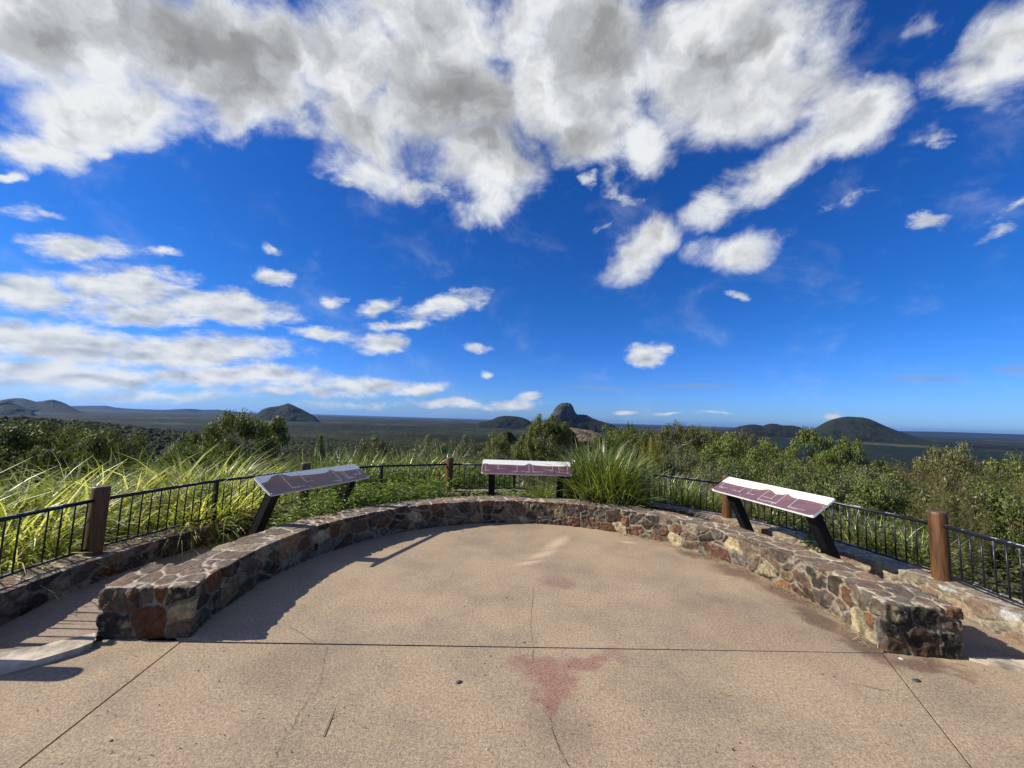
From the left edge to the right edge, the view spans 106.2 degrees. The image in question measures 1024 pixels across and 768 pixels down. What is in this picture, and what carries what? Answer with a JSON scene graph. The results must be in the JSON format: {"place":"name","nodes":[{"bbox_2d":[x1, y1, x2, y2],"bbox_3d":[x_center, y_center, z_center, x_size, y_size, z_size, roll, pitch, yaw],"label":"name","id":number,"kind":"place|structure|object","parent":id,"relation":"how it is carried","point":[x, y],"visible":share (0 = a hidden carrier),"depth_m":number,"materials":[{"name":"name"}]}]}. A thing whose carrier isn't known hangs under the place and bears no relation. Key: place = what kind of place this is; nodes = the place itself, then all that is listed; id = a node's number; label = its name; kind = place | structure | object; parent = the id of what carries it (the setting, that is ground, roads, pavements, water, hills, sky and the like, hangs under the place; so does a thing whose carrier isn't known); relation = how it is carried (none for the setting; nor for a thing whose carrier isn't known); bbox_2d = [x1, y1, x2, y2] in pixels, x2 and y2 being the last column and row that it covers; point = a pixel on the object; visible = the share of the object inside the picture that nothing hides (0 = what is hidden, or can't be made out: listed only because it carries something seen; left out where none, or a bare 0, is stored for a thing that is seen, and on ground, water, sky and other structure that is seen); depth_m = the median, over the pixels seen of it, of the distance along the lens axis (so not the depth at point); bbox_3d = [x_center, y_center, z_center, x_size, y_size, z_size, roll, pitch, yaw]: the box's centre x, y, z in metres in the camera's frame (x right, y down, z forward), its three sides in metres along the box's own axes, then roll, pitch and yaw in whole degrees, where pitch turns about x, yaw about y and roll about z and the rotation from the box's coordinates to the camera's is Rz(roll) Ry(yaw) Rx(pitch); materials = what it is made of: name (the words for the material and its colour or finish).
{"place":"outdoors","nodes":[
{"label":"outdoors","id":0,"kind":"place"},
{"bbox_2d":[0,400,35,415],"bbox_3d":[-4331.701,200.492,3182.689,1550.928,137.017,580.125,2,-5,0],"label":"hill","id":1,"kind":"structure","parent":0,"point":[8,408],"depth_m":2986.33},
{"bbox_2d":[0,398,85,413],"bbox_3d":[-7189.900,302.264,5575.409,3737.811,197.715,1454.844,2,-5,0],"label":"hill","id":2,"kind":"structure","parent":0,"point":[50,406],"depth_m":5092.10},
{"bbox_2d":[71,406,255,414],"bbox_3d":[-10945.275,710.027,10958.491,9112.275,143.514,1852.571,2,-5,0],"label":"hill","id":3,"kind":"structure","parent":0,"point":[108,408],"depth_m":10384.04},
{"bbox_2d":[245,516,305,534],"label":"ground","id":4,"kind":"structure","parent":0,"point":[268,525],"depth_m":5.15,"materials":[{"name":"plant"}]},
{"bbox_2d":[247,464,368,535],"bbox_3d":[-2.596,1.590,4.876,0.608,1.000,1.500,0,-6,21],"label":"sign stand","id":5,"kind":"object","parent":4,"relation":"on","point":[274,486],"visible":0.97,"depth_m":4.57,"materials":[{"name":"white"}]},
{"bbox_2d":[270,471,459,525],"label":"weeds","id":6,"kind":"object","parent":4,"relation":"on","point":[387,495],"visible":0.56,"depth_m":5.61,"materials":[{"name":"green plant"}]},
{"bbox_2d":[481,459,571,497],"bbox_3d":[0.233,1.828,6.601,1.500,1.017,0.603,2,-5,0],"label":"sign stand","id":7,"kind":"object","parent":4,"relation":"on","point":[491,468],"visible":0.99,"depth_m":6.48,"materials":[{"name":"white"}]},
{"bbox_2d":[528,449,638,500],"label":"grass tussock","id":8,"kind":"object","parent":4,"relation":"on","point":[575,493],"depth_m":6.36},
{"bbox_2d":[538,436,640,497],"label":"grass tussock","id":9,"kind":"object","parent":4,"relation":"on","point":[573,464],"depth_m":6.76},
{"bbox_2d":[537,442,665,518],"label":"grass tussock","id":10,"kind":"object","parent":4,"relation":"on","point":[599,489],"depth_m":6.21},
{"bbox_2d":[539,437,663,502],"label":"grass tussock","id":11,"kind":"object","parent":4,"relation":"on","point":[586,457],"depth_m":6.65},
{"bbox_2d":[541,443,679,518],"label":"grass tussock","id":12,"kind":"object","parent":4,"relation":"on","point":[611,481],"depth_m":6.17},
{"bbox_2d":[581,461,671,507],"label":"grass tussock","id":13,"kind":"object","parent":4,"relation":"on","point":[636,503],"depth_m":6.04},
{"bbox_2d":[577,443,681,506],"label":"grass tussock","id":14,"kind":"object","parent":4,"relation":"on","point":[632,468],"depth_m":6.51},
{"bbox_2d":[253,403,320,421],"bbox_3d":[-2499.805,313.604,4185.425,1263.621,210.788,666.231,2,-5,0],"label":"hill","id":15,"kind":"structure","parent":0,"point":[289,412],"depth_m":3955.56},
{"bbox_2d":[475,416,532,428],"bbox_3d":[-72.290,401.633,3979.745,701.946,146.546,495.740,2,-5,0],"label":"hill","id":16,"kind":"structure","parent":0,"point":[510,422],"depth_m":3800.34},
{"bbox_2d":[0,523,1023,767],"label":"patio","id":17,"kind":"structure","parent":0,"point":[626,669],"depth_m":2.38,"materials":[{"name":"concrete"}]},
{"bbox_2d":[0,489,1023,646],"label":"retaining wall","id":18,"kind":"structure","parent":17,"relation":"on","point":[23,593],"depth_m":3.60,"materials":[{"name":"stone"}]},
{"bbox_2d":[0,499,93,578],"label":"fence panel","id":19,"kind":"object","parent":18,"relation":"on","point":[5,519],"visible":0.99,"depth_m":3.24,"materials":[{"name":"black metal"}]},
{"bbox_2d":[82,485,110,555],"bbox_3d":[-3.935,1.314,3.646,0.136,0.680,0.136,0,-6,27],"label":"timber post","id":20,"kind":"object","parent":18,"relation":"on","point":[96,525],"visible":0.84,"depth_m":3.61,"materials":[{"name":"wood"}]},
{"bbox_2d":[104,470,301,545],"bbox_3d":[-3.651,1.463,4.776,0.229,0.540,2.227,0,-6,19],"label":"fence panel","id":21,"kind":"object","parent":18,"relation":"on","point":[215,490],"visible":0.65,"depth_m":4.43,"materials":[{"name":"black metal"}]},
{"bbox_2d":[309,463,445,500],"bbox_3d":[-2.245,1.679,6.644,2.308,0.540,0.241,6,-6,-36],"label":"fence panel","id":22,"kind":"object","parent":18,"relation":"on","point":[387,466],"visible":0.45,"depth_m":6.80,"materials":[{"name":"black metal"}]},
{"bbox_2d":[452,463,572,490],"bbox_3d":[0.042,1.818,7.382,2.355,0.540,0.254,2,-5,0],"label":"fence panel","id":23,"kind":"object","parent":18,"relation":"on","point":[479,487],"visible":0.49,"depth_m":7.35,"materials":[{"name":"black metal"}]},
{"bbox_2d":[631,472,721,512],"bbox_3d":[2.342,1.823,6.667,2.315,0.540,0.242,-2,-6,35],"label":"fence panel","id":24,"kind":"object","parent":18,"relation":"on","point":[693,480],"visible":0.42,"depth_m":6.30,"materials":[{"name":"black metal"}]},
{"bbox_2d":[731,500,930,570],"bbox_3d":[3.780,1.697,4.811,0.229,0.540,2.227,4,-6,-20],"label":"fence panel","id":25,"kind":"object","parent":18,"relation":"on","point":[883,513],"visible":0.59,"depth_m":4.29,"materials":[{"name":"black metal"}]},
{"bbox_2d":[927,510,952,581],"bbox_3d":[4.089,1.566,3.673,0.136,0.680,0.136,4,-6,-18],"label":"timber post","id":26,"kind":"object","parent":18,"relation":"on","point":[940,554],"visible":0.86,"depth_m":3.64,"materials":[{"name":"wood"}]},
{"bbox_2d":[943,525,1023,605],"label":"fence panel","id":27,"kind":"object","parent":18,"relation":"on","point":[992,539],"visible":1,"depth_m":3.24,"materials":[{"name":"black metal"}]},
{"bbox_2d":[95,495,965,659],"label":"stone seat wall","id":28,"kind":"structure","parent":17,"relation":"on","point":[186,599],"depth_m":3.59,"materials":[{"name":"stone"}]},
{"bbox_2d":[0,535,1023,659],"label":"path","id":29,"kind":"structure","parent":0,"point":[72,614],"depth_m":2.93,"materials":[{"name":"concrete"}]},
{"bbox_2d":[0,633,94,674],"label":"flagstone","id":30,"kind":"object","parent":29,"relation":"on","point":[17,659],"visible":0.64,"depth_m":2.44,"materials":[{"name":"concrete"}]},
{"bbox_2d":[712,477,840,558],"bbox_3d":[3.204,1.746,4.654,0.607,1.006,1.500,3,-5,-10],"label":"sign stand","id":31,"kind":"object","parent":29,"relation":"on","point":[810,507],"visible":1,"depth_m":4.39,"materials":[{"name":"white"}]},
{"bbox_2d":[969,657,1023,673],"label":"flagstone","id":32,"kind":"object","parent":29,"relation":"on","point":[1012,664],"visible":0.48,"depth_m":2.69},
{"bbox_2d":[0,0,1023,433],"label":"sky","id":33,"kind":"structure","parent":0,"point":[718,213],"materials":[{"name":"blue"}]},
{"bbox_2d":[522,403,615,432],"bbox_3d":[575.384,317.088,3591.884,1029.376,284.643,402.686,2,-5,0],"label":"hill","id":34,"kind":"structure","parent":0,"point":[564,412],"depth_m":3442.82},
{"bbox_2d":[127,408,1021,598],"bbox_3d":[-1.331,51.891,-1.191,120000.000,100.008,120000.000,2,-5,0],"label":"terrain","id":35,"kind":"structure","parent":0,"point":[1012,586],"depth_m":11.38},
{"bbox_2d":[0,416,67,497],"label":"gum tree","id":36,"kind":"object","parent":35,"relation":"on","point":[6,457],"visible":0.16,"depth_m":34.38,"materials":[{"name":"green plant"}]},
{"bbox_2d":[0,417,97,499],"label":"gum tree","id":37,"kind":"object","parent":35,"relation":"on","point":[11,437],"visible":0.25,"depth_m":35.38,"materials":[{"name":"green plant"}]},
{"bbox_2d":[8,419,113,505],"bbox_3d":[-38.754,9.265,34.186,6.662,12.368,6.162,1,-5,10],"label":"gum tree","id":38,"kind":"object","parent":35,"relation":"on","point":[43,455],"visible":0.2,"depth_m":32.80,"materials":[{"name":"green plant"}]},
{"bbox_2d":[0,458,126,549],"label":"grass tussock","id":39,"kind":"object","parent":35,"relation":"on","point":[36,485],"depth_m":4.71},
{"bbox_2d":[0,461,148,530],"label":"grass tussock","id":40,"kind":"object","parent":35,"relation":"on","point":[28,487],"depth_m":5.07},
{"bbox_2d":[1,498,147,573],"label":"grass tussock","id":41,"kind":"object","parent":35,"relation":"on","point":[45,555],"depth_m":3.75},
{"bbox_2d":[0,492,170,599],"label":"grass tussock","id":42,"kind":"object","parent":35,"relation":"on","point":[16,566],"depth_m":3.71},
{"bbox_2d":[0,453,173,574],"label":"grass tussock","id":43,"kind":"object","parent":35,"relation":"on","point":[22,526],"depth_m":3.88,"materials":[{"name":"plant"}]},
{"bbox_2d":[0,471,184,548],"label":"grass tussock","id":44,"kind":"object","parent":35,"relation":"on","point":[53,519],"depth_m":4.35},
{"bbox_2d":[0,458,197,569],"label":"grass tussock","id":45,"kind":"object","parent":35,"relation":"on","point":[64,523],"depth_m":4.19,"materials":[{"name":"plant"}]},
{"bbox_2d":[0,443,203,545],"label":"grass tussock","id":46,"kind":"object","parent":35,"relation":"on","point":[86,488],"depth_m":5.34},
{"bbox_2d":[55,425,155,491],"bbox_3d":[-33.955,8.909,32.147,5.161,10.872,5.553,4,-6,-22],"label":"gum tree","id":47,"kind":"object","parent":35,"relation":"on","point":[98,445],"visible":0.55,"depth_m":31.46,"materials":[{"name":"green plant"}]},
{"bbox_2d":[8,481,206,557],"bbox_3d":[-4.564,1.969,4.587,2.570,1.506,2.489,4,-6,-23],"label":"grass tussock","id":48,"kind":"object","parent":35,"relation":"on","point":[187,519],"depth_m":4.29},
{"bbox_2d":[0,442,233,511],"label":"grass tussock","id":49,"kind":"object","parent":35,"relation":"on","point":[119,470],"depth_m":5.47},
{"bbox_2d":[63,481,236,552],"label":"grass tussock","id":50,"kind":"object","parent":35,"relation":"on","point":[164,522],"depth_m":4.53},
{"bbox_2d":[132,441,214,481],"bbox_3d":[-26.028,8.264,29.272,4.158,8.178,4.780,2,-5,2],"label":"gum tree","id":51,"kind":"object","parent":35,"relation":"on","point":[184,452],"visible":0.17,"depth_m":29.46,"materials":[{"name":"green plant"}]},
{"bbox_2d":[71,462,279,558],"bbox_3d":[-4.235,1.913,4.929,2.761,1.656,2.870,0,-6,23],"label":"grass tussock","id":52,"kind":"object","parent":35,"relation":"on","point":[180,521],"depth_m":4.68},
{"bbox_2d":[65,427,296,505],"bbox_3d":[-5.129,1.942,6.489,3.701,2.403,3.927,1,-5,13],"label":"grass tussock","id":53,"kind":"object","parent":35,"relation":"on","point":[180,466],"depth_m":6.75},
{"bbox_2d":[67,454,299,554],"bbox_3d":[-4.098,1.902,5.097,2.981,1.789,3.100,2,-5,0],"label":"grass tussock","id":54,"kind":"object","parent":35,"relation":"on","point":[217,504],"depth_m":4.82,"materials":[{"name":"plant"}]},
{"bbox_2d":[98,446,282,527],"bbox_3d":[-4.790,1.929,5.859,3.184,2.067,3.378,2,-5,-4],"label":"grass tussock","id":55,"kind":"object","parent":35,"relation":"on","point":[157,468],"depth_m":5.66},
{"bbox_2d":[161,427,239,473],"bbox_3d":[-31.736,10.091,39.392,6.037,11.988,6.526,3,-5,-16],"label":"gum tree","id":56,"kind":"object","parent":35,"relation":"on","point":[193,438],"visible":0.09,"depth_m":39.19,"materials":[{"name":"green plant"}]},
{"bbox_2d":[106,447,298,520],"bbox_3d":[-4.621,1.941,6.046,3.237,2.102,3.434,1,-5,12],"label":"grass tussock","id":57,"kind":"object","parent":35,"relation":"on","point":[255,468],"depth_m":6.04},
{"bbox_2d":[111,456,311,553],"bbox_3d":[-3.962,1.922,5.305,2.981,1.789,3.100,2,-5,-8],"label":"grass tussock","id":58,"kind":"object","parent":35,"relation":"on","point":[248,499],"depth_m":4.98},
{"bbox_2d":[197,442,250,485],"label":"gum tree","id":59,"kind":"object","parent":35,"relation":"on","point":[218,452],"visible":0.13,"depth_m":33.14,"materials":[{"name":"green plant"}]},
{"bbox_2d":[146,466,311,545],"bbox_3d":[-3.895,1.944,5.539,2.600,1.688,2.759,0,-6,18],"label":"grass tussock","id":60,"kind":"object","parent":35,"relation":"on","point":[234,505],"depth_m":5.15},
{"bbox_2d":[192,408,290,474],"bbox_3d":[-27.427,9.257,39.046,8.556,13.793,7.952,6,-7,-40],"label":"gum tree","id":61,"kind":"object","parent":35,"relation":"on","point":[246,429],"visible":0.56,"depth_m":38.44,"materials":[{"name":"green plant"}]},
{"bbox_2d":[313,441,416,489],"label":"grass tussock","id":62,"kind":"object","parent":35,"relation":"on","point":[348,462],"depth_m":7.75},
{"bbox_2d":[350,433,398,470],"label":"gum tree","id":63,"kind":"object","parent":35,"relation":"on","point":[379,448],"visible":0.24,"depth_m":33.51,"materials":[{"name":"green plant"}]},
{"bbox_2d":[262,457,531,499],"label":"weeds","id":64,"kind":"object","parent":35,"relation":"on","point":[463,484],"visible":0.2,"depth_m":7.69,"materials":[{"name":"green plant"}]},
{"bbox_2d":[408,434,450,468],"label":"shrub","id":65,"kind":"object","parent":35,"relation":"on","point":[428,440],"visible":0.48,"depth_m":11.90,"materials":[{"name":"green plant"}]},
{"bbox_2d":[400,442,485,486],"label":"grass tussock","id":66,"kind":"object","parent":35,"relation":"on","point":[444,458],"depth_m":8.88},
{"bbox_2d":[447,434,489,477],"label":"shrub","id":67,"kind":"object","parent":35,"relation":"on","point":[476,450],"visible":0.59,"depth_m":23.79,"materials":[{"name":"green plant"}]},
{"bbox_2d":[480,429,511,459],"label":"gum tree","id":68,"kind":"object","parent":35,"relation":"on","point":[505,447],"visible":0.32,"depth_m":36.98,"materials":[{"name":"green plant"}]},
{"bbox_2d":[0,409,1023,479],"bbox_3d":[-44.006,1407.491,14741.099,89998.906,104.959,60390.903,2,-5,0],"label":"forest","id":69,"kind":"object","parent":35,"relation":"on","point":[399,433],"visible":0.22,"depth_m":1936.56,"materials":[{"name":"plant"}]},
{"bbox_2d":[522,417,577,461],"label":"gum tree","id":70,"kind":"object","parent":35,"relation":"on","point":[534,452],"visible":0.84,"depth_m":29.09,"materials":[{"name":"green plant"}]},
{"bbox_2d":[606,425,653,466],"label":"gum tree","id":71,"kind":"object","parent":35,"relation":"on","point":[628,435],"visible":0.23,"depth_m":41.05,"materials":[{"name":"green plant"}]},
{"bbox_2d":[631,427,672,464],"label":"gum tree","id":72,"kind":"object","parent":35,"relation":"on","point":[640,443],"visible":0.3,"depth_m":38.95,"materials":[{"name":"green plant"}]},
{"bbox_2d":[638,431,668,489],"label":"wattle shrub","id":73,"kind":"object","parent":35,"relation":"on","point":[656,450],"visible":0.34,"depth_m":16.77,"materials":[{"name":"green plant"}]},
{"bbox_2d":[638,453,687,492],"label":"shrub","id":74,"kind":"object","parent":35,"relation":"on","point":[668,467],"visible":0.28,"depth_m":16.61,"materials":[{"name":"green plant"}]},
{"bbox_2d":[652,420,706,465],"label":"gum tree","id":75,"kind":"object","parent":35,"relation":"on","point":[687,433],"visible":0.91,"depth_m":43.02,"materials":[{"name":"green plant"}]},
{"bbox_2d":[661,443,704,492],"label":"shrub","id":76,"kind":"object","parent":35,"relation":"on","point":[695,460],"visible":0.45,"depth_m":21.45,"materials":[{"name":"green plant"}]},
{"bbox_2d":[649,470,721,510],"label":"grass tussock","id":77,"kind":"object","parent":35,"relation":"on","point":[684,495],"depth_m":7.36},
{"bbox_2d":[677,462,729,505],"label":"shrub","id":78,"kind":"object","parent":35,"relation":"on","point":[710,476],"visible":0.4,"depth_m":11.31,"materials":[{"name":"green plant"}]},
{"bbox_2d":[653,475,753,512],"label":"grass tussock","id":79,"kind":"object","parent":35,"relation":"on","point":[709,506],"depth_m":7.08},
{"bbox_2d":[689,425,741,470],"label":"gum tree","id":80,"kind":"object","parent":35,"relation":"on","point":[697,448],"visible":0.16,"depth_m":41.12,"materials":[{"name":"green plant"}]},
{"bbox_2d":[692,459,755,503],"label":"shrub","id":81,"kind":"object","parent":35,"relation":"on","point":[736,473],"visible":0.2,"depth_m":12.65,"materials":[{"name":"green plant"}]},
{"bbox_2d":[700,432,761,467],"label":"gum tree","id":82,"kind":"object","parent":35,"relation":"on","point":[727,442],"visible":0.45,"depth_m":31.45,"materials":[{"name":"green plant"}]},
{"bbox_2d":[718,501,807,528],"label":"grass tussock","id":83,"kind":"object","parent":35,"relation":"on","point":[773,516],"depth_m":6.65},
{"bbox_2d":[741,436,789,475],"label":"gum tree","id":84,"kind":"object","parent":35,"relation":"on","point":[769,447],"visible":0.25,"depth_m":29.40,"materials":[{"name":"green plant"}]},
{"bbox_2d":[751,453,817,486],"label":"shrub","id":85,"kind":"object","parent":35,"relation":"on","point":[779,468],"visible":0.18,"depth_m":17.20,"materials":[{"name":"green plant"}]},
{"bbox_2d":[752,470,828,529],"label":"shrub","id":86,"kind":"object","parent":35,"relation":"on","point":[789,483],"visible":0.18,"depth_m":8.61,"materials":[{"name":"green plant"}]},
{"bbox_2d":[773,425,852,483],"bbox_3d":[20.056,6.464,25.727,3.052,7.449,4.186,11,-11,-60],"label":"gum tree","id":87,"kind":"object","parent":35,"relation":"on","point":[806,437],"visible":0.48,"depth_m":25.59,"materials":[{"name":"green plant"}]},
{"bbox_2d":[808,444,862,479],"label":"gum tree","id":88,"kind":"object","parent":35,"relation":"on","point":[817,463],"visible":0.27,"depth_m":19.78,"materials":[{"name":"green plant"}]},
{"bbox_2d":[651,482,1023,600],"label":"weeds","id":89,"kind":"object","parent":35,"relation":"on","point":[1017,594],"visible":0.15,"depth_m":4.79,"materials":[{"name":"green plant"}]},
{"bbox_2d":[803,463,872,528],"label":"shrub","id":90,"kind":"object","parent":35,"relation":"on","point":[827,482],"visible":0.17,"depth_m":11.60,"materials":[{"name":"green plant"}]},
{"bbox_2d":[814,435,885,479],"bbox_3d":[21.499,6.781,24.428,3.950,7.037,2.880,2,-5,-5],"label":"gum tree","id":91,"kind":"object","parent":35,"relation":"on","point":[857,444],"visible":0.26,"depth_m":24.40,"materials":[{"name":"green plant"}]},
{"bbox_2d":[824,471,901,537],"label":"shrub","id":92,"kind":"object","parent":35,"relation":"on","point":[866,492],"visible":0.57,"depth_m":8.45,"materials":[{"name":"green plant"}]},
{"bbox_2d":[802,510,927,553],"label":"grass tussock","id":93,"kind":"object","parent":35,"relation":"on","point":[852,535],"depth_m":5.69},
{"bbox_2d":[835,465,911,525],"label":"shrub","id":94,"kind":"object","parent":35,"relation":"on","point":[862,470],"visible":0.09,"depth_m":11.69,"materials":[{"name":"green plant"}]},
{"bbox_2d":[852,473,934,543],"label":"shrub","id":95,"kind":"object","parent":35,"relation":"on","point":[901,502],"visible":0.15,"depth_m":8.38,"materials":[{"name":"green plant"}]},
{"bbox_2d":[840,517,966,570],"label":"grass tussock","id":96,"kind":"object","parent":35,"relation":"on","point":[897,541],"depth_m":5.36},
{"bbox_2d":[876,465,933,545],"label":"shrub","id":97,"kind":"object","parent":35,"relation":"on","point":[903,483],"visible":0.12,"depth_m":11.70,"materials":[{"name":"green plant"}]},
{"bbox_2d":[856,524,989,574],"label":"grass tussock","id":98,"kind":"object","parent":35,"relation":"on","point":[921,558],"depth_m":5.06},
{"bbox_2d":[897,479,994,572],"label":"shrub","id":99,"kind":"object","parent":35,"relation":"on","point":[971,528],"visible":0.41,"depth_m":7.30,"materials":[{"name":"green plant"}]},
{"bbox_2d":[887,475,1016,573],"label":"shrub","id":100,"kind":"object","parent":35,"relation":"on","point":[947,484],"visible":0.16,"depth_m":8.44,"materials":[{"name":"green plant"}]},
{"bbox_2d":[911,440,1011,487],"bbox_3d":[24.778,6.976,21.969,4.407,7.640,3.532,3,-5,-15],"label":"gum tree","id":101,"kind":"object","parent":35,"relation":"on","point":[949,460],"visible":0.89,"depth_m":21.64,"materials":[{"name":"green plant"}]},
{"bbox_2d":[912,469,1023,581],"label":"shrub","id":102,"kind":"object","parent":35,"relation":"on","point":[986,494],"visible":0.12,"depth_m":8.35,"materials":[{"name":"green plant"}]},
{"bbox_2d":[924,454,1023,583],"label":"shrub","id":103,"kind":"object","parent":35,"relation":"on","point":[992,474],"visible":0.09,"depth_m":9.39,"materials":[{"name":"green plant"}]},
{"bbox_2d":[936,474,1023,579],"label":"shrub","id":104,"kind":"object","parent":35,"relation":"on","point":[990,487],"visible":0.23,"depth_m":8.41,"materials":[{"name":"green plant"}]},
{"bbox_2d":[973,494,1023,583],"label":"shrub","id":105,"kind":"object","parent":35,"relation":"on","point":[1014,538],"visible":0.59,"depth_m":7.84,"materials":[{"name":"green plant"}]},
{"bbox_2d":[975,449,1023,491],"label":"gum tree","id":106,"kind":"object","parent":35,"relation":"on","point":[994,462],"visible":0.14,"depth_m":23.72,"materials":[{"name":"green plant"}]},
{"bbox_2d":[720,423,808,436],"bbox_3d":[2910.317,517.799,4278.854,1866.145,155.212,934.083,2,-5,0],"label":"hill","id":107,"kind":"structure","parent":0,"point":[775,430],"depth_m":3945.04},
{"bbox_2d":[795,417,934,442],"bbox_3d":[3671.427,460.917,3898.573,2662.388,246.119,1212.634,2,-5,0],"label":"hill","id":108,"kind":"structure","parent":0,"point":[860,428],"depth_m":3465.50,"materials":[{"name":"plant"}]},
{"bbox_2d":[900,431,1023,437],"bbox_3d":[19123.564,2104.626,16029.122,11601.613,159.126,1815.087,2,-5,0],"label":"sea","id":109,"kind":"structure","parent":0,"point":[966,434],"depth_m":15397.37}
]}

